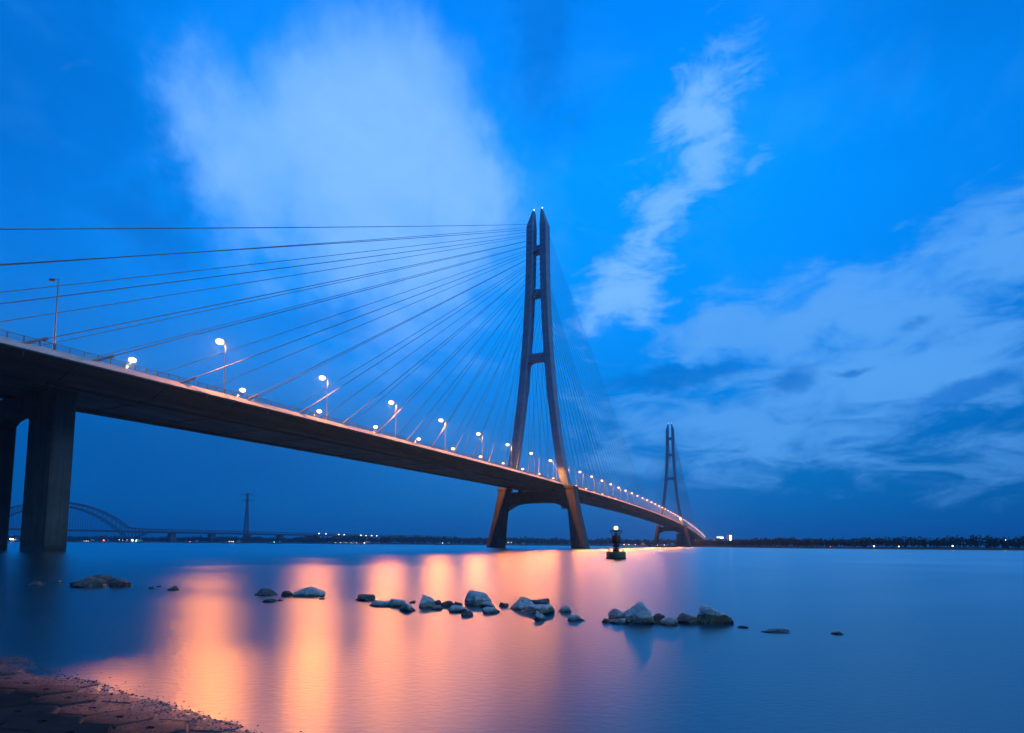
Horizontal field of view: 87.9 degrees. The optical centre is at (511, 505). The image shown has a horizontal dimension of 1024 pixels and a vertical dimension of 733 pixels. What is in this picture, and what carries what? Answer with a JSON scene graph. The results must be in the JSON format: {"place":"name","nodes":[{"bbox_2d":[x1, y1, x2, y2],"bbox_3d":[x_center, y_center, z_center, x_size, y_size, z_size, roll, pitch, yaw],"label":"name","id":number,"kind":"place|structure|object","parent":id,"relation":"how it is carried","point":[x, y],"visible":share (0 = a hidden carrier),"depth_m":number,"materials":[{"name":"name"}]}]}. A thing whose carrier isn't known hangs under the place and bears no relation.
{"place":"outdoors","nodes":[
{"label":"outdoors","id":0,"kind":"place"},
{"bbox_2d":[0,657,251,732],"bbox_3d":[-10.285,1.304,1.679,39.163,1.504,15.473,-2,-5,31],"label":"bank paving","id":1,"kind":"structure","parent":0,"point":[19,711],"depth_m":5.39,"materials":[{"name":"grey stone"}]},
{"bbox_2d":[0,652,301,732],"bbox_3d":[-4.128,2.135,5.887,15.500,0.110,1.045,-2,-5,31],"label":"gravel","id":2,"kind":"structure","parent":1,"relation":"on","point":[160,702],"depth_m":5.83,"materials":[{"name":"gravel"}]},
{"bbox_2d":[18,540,669,545],"bbox_3d":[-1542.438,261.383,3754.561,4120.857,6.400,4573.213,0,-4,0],"label":"shore","id":3,"kind":"structure","parent":0,"point":[384,543],"depth_m":1537.42,"materials":[{"name":"soil"}]},
{"bbox_2d":[8,535,675,544],"bbox_3d":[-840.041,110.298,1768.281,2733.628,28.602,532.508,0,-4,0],"label":"wood","id":4,"kind":"object","parent":3,"relation":"on","point":[362,539],"visible":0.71,"depth_m":1595.56,"materials":[{"name":"black plant"}]},
{"bbox_2d":[0,541,1023,732],"bbox_3d":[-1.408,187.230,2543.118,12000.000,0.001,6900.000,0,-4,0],"label":"river","id":5,"kind":"structure","parent":0,"point":[930,641],"depth_m":10.22,"materials":[{"name":"liquid"}]},
{"bbox_2d":[28,581,44,585],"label":"rock","id":6,"kind":"object","parent":5,"relation":"in","point":[37,583],"visible":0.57,"depth_m":21.24,"materials":[{"name":"grey stone"}]},
{"bbox_2d":[73,538,95,541],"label":"barge","id":7,"kind":"object","parent":5,"relation":"on","point":[92,540],"visible":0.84,"depth_m":1173.76,"materials":[{"name":"paint"}]},
{"bbox_2d":[69,577,106,586],"bbox_3d":[-16.860,3.114,21.226,1.509,0.561,1.162,-3,-6,43],"label":"rock","id":8,"kind":"object","parent":5,"relation":"in","point":[91,582],"visible":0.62,"depth_m":20.92,"materials":[{"name":"grey stone"}]},
{"bbox_2d":[90,574,112,583],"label":"rock","id":9,"kind":"object","parent":5,"relation":"in","point":[107,578],"visible":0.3,"depth_m":22.65,"materials":[{"name":"grey stone"}]},
{"bbox_2d":[109,578,132,586],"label":"rock","id":10,"kind":"object","parent":5,"relation":"in","point":[116,582],"visible":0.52,"depth_m":21.09,"materials":[{"name":"grey stone"}]},
{"bbox_2d":[116,539,143,542],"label":"barge","id":11,"kind":"object","parent":5,"relation":"on","point":[139,541],"visible":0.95,"depth_m":1193.85,"materials":[{"name":"paint"}]},
{"bbox_2d":[168,586,179,590],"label":"rock","id":12,"kind":"object","parent":5,"relation":"in","point":[173,588],"visible":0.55,"depth_m":19.59,"materials":[{"name":"grey stone"}]},
{"bbox_2d":[9,502,484,542],"bbox_3d":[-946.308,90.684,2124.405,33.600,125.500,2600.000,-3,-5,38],"label":"arch bridge","id":13,"kind":"structure","parent":5,"relation":"on","point":[171,537],"depth_m":1768.72,"materials":[{"name":"metal"}]},
{"bbox_2d":[241,493,253,542],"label":"power pylon","id":14,"kind":"object","parent":5,"relation":"on","point":[247,499],"visible":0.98,"depth_m":1502.06,"materials":[{"name":"metal"}]},
{"bbox_2d":[255,588,277,595],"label":"rock","id":15,"kind":"object","parent":5,"relation":"in","point":[265,592],"visible":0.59,"depth_m":18.01,"materials":[{"name":"grey stone"}]},
{"bbox_2d":[262,598,276,601],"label":"rock","id":16,"kind":"object","parent":5,"relation":"in","point":[271,600],"visible":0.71,"depth_m":15.92,"materials":[{"name":"grey stone"}]},
{"bbox_2d":[281,591,292,596],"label":"rock","id":17,"kind":"object","parent":5,"relation":"in","point":[287,593],"visible":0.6,"depth_m":17.72,"materials":[{"name":"grey stone"}]},
{"bbox_2d":[293,586,325,596],"bbox_3d":[-6.785,2.965,17.892,1.030,0.497,0.826,0,-4,4],"label":"rock","id":18,"kind":"object","parent":5,"relation":"in","point":[310,591],"visible":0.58,"depth_m":17.73,"materials":[{"name":"grey stone"}]},
{"bbox_2d":[0,207,704,551],"bbox_3d":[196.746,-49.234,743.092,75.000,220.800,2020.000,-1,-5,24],"label":"cable stayed bridge","id":19,"kind":"structure","parent":5,"relation":"on","point":[48,393],"depth_m":133.51,"materials":[{"name":"paint"}]},
{"bbox_2d":[49,278,58,348],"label":"street lamp","id":20,"kind":"object","parent":19,"relation":"on","point":[51,279],"visible":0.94,"depth_m":84.80,"materials":[{"name":"metal"}]},
{"bbox_2d":[126,357,135,367],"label":"street lamp","id":21,"kind":"object","parent":19,"relation":"on","point":[132,359],"visible":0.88,"depth_m":125.09,"materials":[{"name":"paint"}]},
{"bbox_2d":[216,339,226,392],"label":"street lamp","id":22,"kind":"object","parent":19,"relation":"on","point":[219,341],"visible":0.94,"depth_m":112.50,"materials":[{"name":"metal"}]},
{"bbox_2d":[319,376,327,419],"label":"street lamp","id":23,"kind":"object","parent":19,"relation":"on","point":[321,377],"visible":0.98,"depth_m":140.00,"materials":[{"name":"metal"}]},
{"bbox_2d":[389,401,396,437],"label":"street lamp","id":24,"kind":"object","parent":19,"relation":"on","point":[391,402],"visible":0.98,"depth_m":167.71,"materials":[{"name":"metal"}]},
{"bbox_2d":[439,419,445,437],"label":"street lamp","id":25,"kind":"object","parent":19,"relation":"on","point":[440,420],"visible":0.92,"depth_m":195.16,"materials":[{"name":"metal"}]},
{"bbox_2d":[477,433,482,457],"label":"street lamp","id":26,"kind":"object","parent":19,"relation":"on","point":[482,443],"visible":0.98,"depth_m":222.46,"materials":[{"name":"metal"}]},
{"bbox_2d":[331,541,373,543],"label":"barge","id":27,"kind":"object","parent":5,"relation":"on","point":[366,542],"visible":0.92,"depth_m":1140.74,"materials":[{"name":"paint"}]},
{"bbox_2d":[355,594,375,600],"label":"rock","id":28,"kind":"object","parent":5,"relation":"in","point":[366,597],"visible":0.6,"depth_m":16.57,"materials":[{"name":"grey stone"}]},
{"bbox_2d":[369,601,388,606],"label":"rock","id":29,"kind":"object","parent":5,"relation":"in","point":[379,603],"visible":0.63,"depth_m":15.04,"materials":[{"name":"grey stone"}]},
{"bbox_2d":[387,599,405,606],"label":"rock","id":30,"kind":"object","parent":5,"relation":"in","point":[395,603],"visible":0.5,"depth_m":15.02,"materials":[{"name":"grey stone"}]},
{"bbox_2d":[400,603,414,611],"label":"rock","id":31,"kind":"object","parent":5,"relation":"in","point":[406,607],"visible":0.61,"depth_m":13.98,"materials":[{"name":"grey stone"}]},
{"bbox_2d":[419,595,434,608],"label":"rock","id":32,"kind":"object","parent":5,"relation":"in","point":[426,602],"visible":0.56,"depth_m":14.77,"materials":[{"name":"grey stone"}]},
{"bbox_2d":[431,605,442,609],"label":"rock","id":33,"kind":"object","parent":5,"relation":"in","point":[437,607],"visible":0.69,"depth_m":14.38,"materials":[{"name":"grey stone"}]},
{"bbox_2d":[440,601,453,606],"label":"rock","id":34,"kind":"object","parent":5,"relation":"in","point":[447,604],"visible":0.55,"depth_m":15.08,"materials":[{"name":"grey stone"}]},
{"bbox_2d":[448,605,466,612],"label":"rock","id":35,"kind":"object","parent":5,"relation":"in","point":[455,608],"visible":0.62,"depth_m":13.97,"materials":[{"name":"grey stone"}]},
{"bbox_2d":[461,611,472,616],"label":"rock","id":36,"kind":"object","parent":5,"relation":"in","point":[467,614],"visible":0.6,"depth_m":13.14,"materials":[{"name":"grey stone"}]},
{"bbox_2d":[465,590,490,605],"bbox_3d":[-1.038,2.784,15.582,0.737,0.606,0.621,-1,-4,20],"label":"rock","id":37,"kind":"object","parent":5,"relation":"in","point":[474,598],"visible":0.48,"depth_m":15.47,"materials":[{"name":"grey stone"}]},
{"bbox_2d":[480,601,494,607],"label":"rock","id":38,"kind":"object","parent":5,"relation":"in","point":[486,604],"visible":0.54,"depth_m":14.94,"materials":[{"name":"grey stone"}]},
{"bbox_2d":[482,607,498,613],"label":"rock","id":39,"kind":"object","parent":5,"relation":"in","point":[486,610],"visible":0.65,"depth_m":13.78,"materials":[{"name":"grey stone"}]},
{"bbox_2d":[499,602,508,606],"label":"rock","id":40,"kind":"object","parent":5,"relation":"in","point":[501,604],"visible":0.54,"depth_m":15.17,"materials":[{"name":"grey stone"}]},
{"bbox_2d":[506,542,527,545],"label":"barge","id":41,"kind":"object","parent":5,"relation":"on","point":[524,544],"visible":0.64,"depth_m":1243.32,"materials":[{"name":"paint"}]},
{"bbox_2d":[511,597,533,610],"bbox_3d":[0.274,2.758,14.680,0.688,0.465,0.704,-1,-4,19],"label":"rock","id":42,"kind":"object","parent":5,"relation":"in","point":[521,603],"visible":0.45,"depth_m":14.61,"materials":[{"name":"grey stone"}]},
{"bbox_2d":[519,604,554,614],"bbox_3d":[0.658,2.774,13.939,0.893,0.399,0.899,-3,-5,38],"label":"rock","id":43,"kind":"object","parent":5,"relation":"in","point":[543,609],"visible":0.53,"depth_m":13.68,"materials":[{"name":"grey stone"}]},
{"bbox_2d":[534,611,545,620],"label":"rock","id":44,"kind":"object","parent":5,"relation":"in","point":[539,616],"visible":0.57,"depth_m":12.56,"materials":[{"name":"grey stone"}]},
{"bbox_2d":[531,598,549,602],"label":"rock","id":45,"kind":"object","parent":5,"relation":"in","point":[546,600],"visible":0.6,"depth_m":16.26,"materials":[{"name":"grey stone"}]},
{"bbox_2d":[558,605,570,612],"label":"rock","id":46,"kind":"object","parent":5,"relation":"in","point":[564,609],"visible":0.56,"depth_m":14.05,"materials":[{"name":"grey stone"}]},
{"bbox_2d":[567,615,584,620],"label":"rock","id":47,"kind":"object","parent":5,"relation":"in","point":[573,618],"visible":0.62,"depth_m":12.52,"materials":[{"name":"grey stone"}]},
{"bbox_2d":[606,526,625,558],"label":"channel buoy","id":48,"kind":"object","parent":5,"relation":"on","point":[615,553],"visible":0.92,"depth_m":70.19,"materials":[{"name":"green paint"}]},
{"bbox_2d":[608,608,623,619],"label":"rock","id":49,"kind":"object","parent":5,"relation":"in","point":[614,613],"visible":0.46,"depth_m":12.82,"materials":[{"name":"grey stone"}]},
{"bbox_2d":[609,618,626,624],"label":"rock","id":50,"kind":"object","parent":5,"relation":"in","point":[622,621],"visible":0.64,"depth_m":12.09,"materials":[{"name":"grey stone"}]},
{"bbox_2d":[620,543,647,546],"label":"barge","id":51,"kind":"object","parent":5,"relation":"on","point":[643,545],"visible":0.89,"depth_m":994.44,"materials":[{"name":"paint"}]},
{"bbox_2d":[623,602,654,623],"bbox_3d":[2.939,2.595,12.251,0.711,0.734,0.512,1,-4,-6],"label":"rock","id":52,"kind":"object","parent":5,"relation":"in","point":[639,613],"visible":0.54,"depth_m":12.11,"materials":[{"name":"grey stone"}]},
{"bbox_2d":[653,613,664,622],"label":"rock","id":53,"kind":"object","parent":5,"relation":"in","point":[657,617],"visible":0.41,"depth_m":12.31,"materials":[{"name":"grey stone"}]},
{"bbox_2d":[648,541,676,546],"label":"barge","id":54,"kind":"object","parent":5,"relation":"on","point":[672,545],"visible":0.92,"depth_m":855.52,"materials":[{"name":"paint"}]},
{"bbox_2d":[660,617,677,625],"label":"rock","id":55,"kind":"object","parent":5,"relation":"in","point":[669,621],"visible":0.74,"depth_m":11.93,"materials":[{"name":"grey stone"}]},
{"bbox_2d":[677,613,697,623],"bbox_3d":[4.058,2.678,12.285,0.515,0.398,0.374,1,-4,-4],"label":"rock","id":56,"kind":"object","parent":5,"relation":"in","point":[683,618],"visible":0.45,"depth_m":12.19,"materials":[{"name":"grey stone"}]},
{"bbox_2d":[697,604,733,624],"bbox_3d":[4.601,2.644,12.371,0.864,0.709,0.611,2,-4,-15],"label":"rock","id":57,"kind":"object","parent":5,"relation":"in","point":[707,615],"visible":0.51,"depth_m":12.16,"materials":[{"name":"grey stone"}]},
{"bbox_2d":[761,629,789,633],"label":"rock","id":58,"kind":"object","parent":5,"relation":"in","point":[783,631],"visible":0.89,"depth_m":11.02,"materials":[{"name":"grey stone"}]},
{"bbox_2d":[0,0,1023,547],"label":"sky","id":59,"kind":"structure","parent":0,"point":[787,236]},
{"bbox_2d":[678,546,1023,549],"bbox_3d":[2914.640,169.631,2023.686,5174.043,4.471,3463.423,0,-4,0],"label":"shore","id":60,"kind":"structure","parent":0,"point":[934,548],"depth_m":559.84,"materials":[{"name":"soil"}]},
{"bbox_2d":[727,534,731,545],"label":"building","id":61,"kind":"structure","parent":60,"relation":"on","point":[729,537],"depth_m":955.81,"materials":[{"name":"concrete"}]},
{"bbox_2d":[682,534,1023,547],"bbox_3d":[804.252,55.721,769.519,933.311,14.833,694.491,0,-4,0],"label":"wood","id":62,"kind":"object","parent":60,"relation":"on","point":[944,541],"visible":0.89,"depth_m":570.37,"materials":[{"name":"black plant"}]}
]}

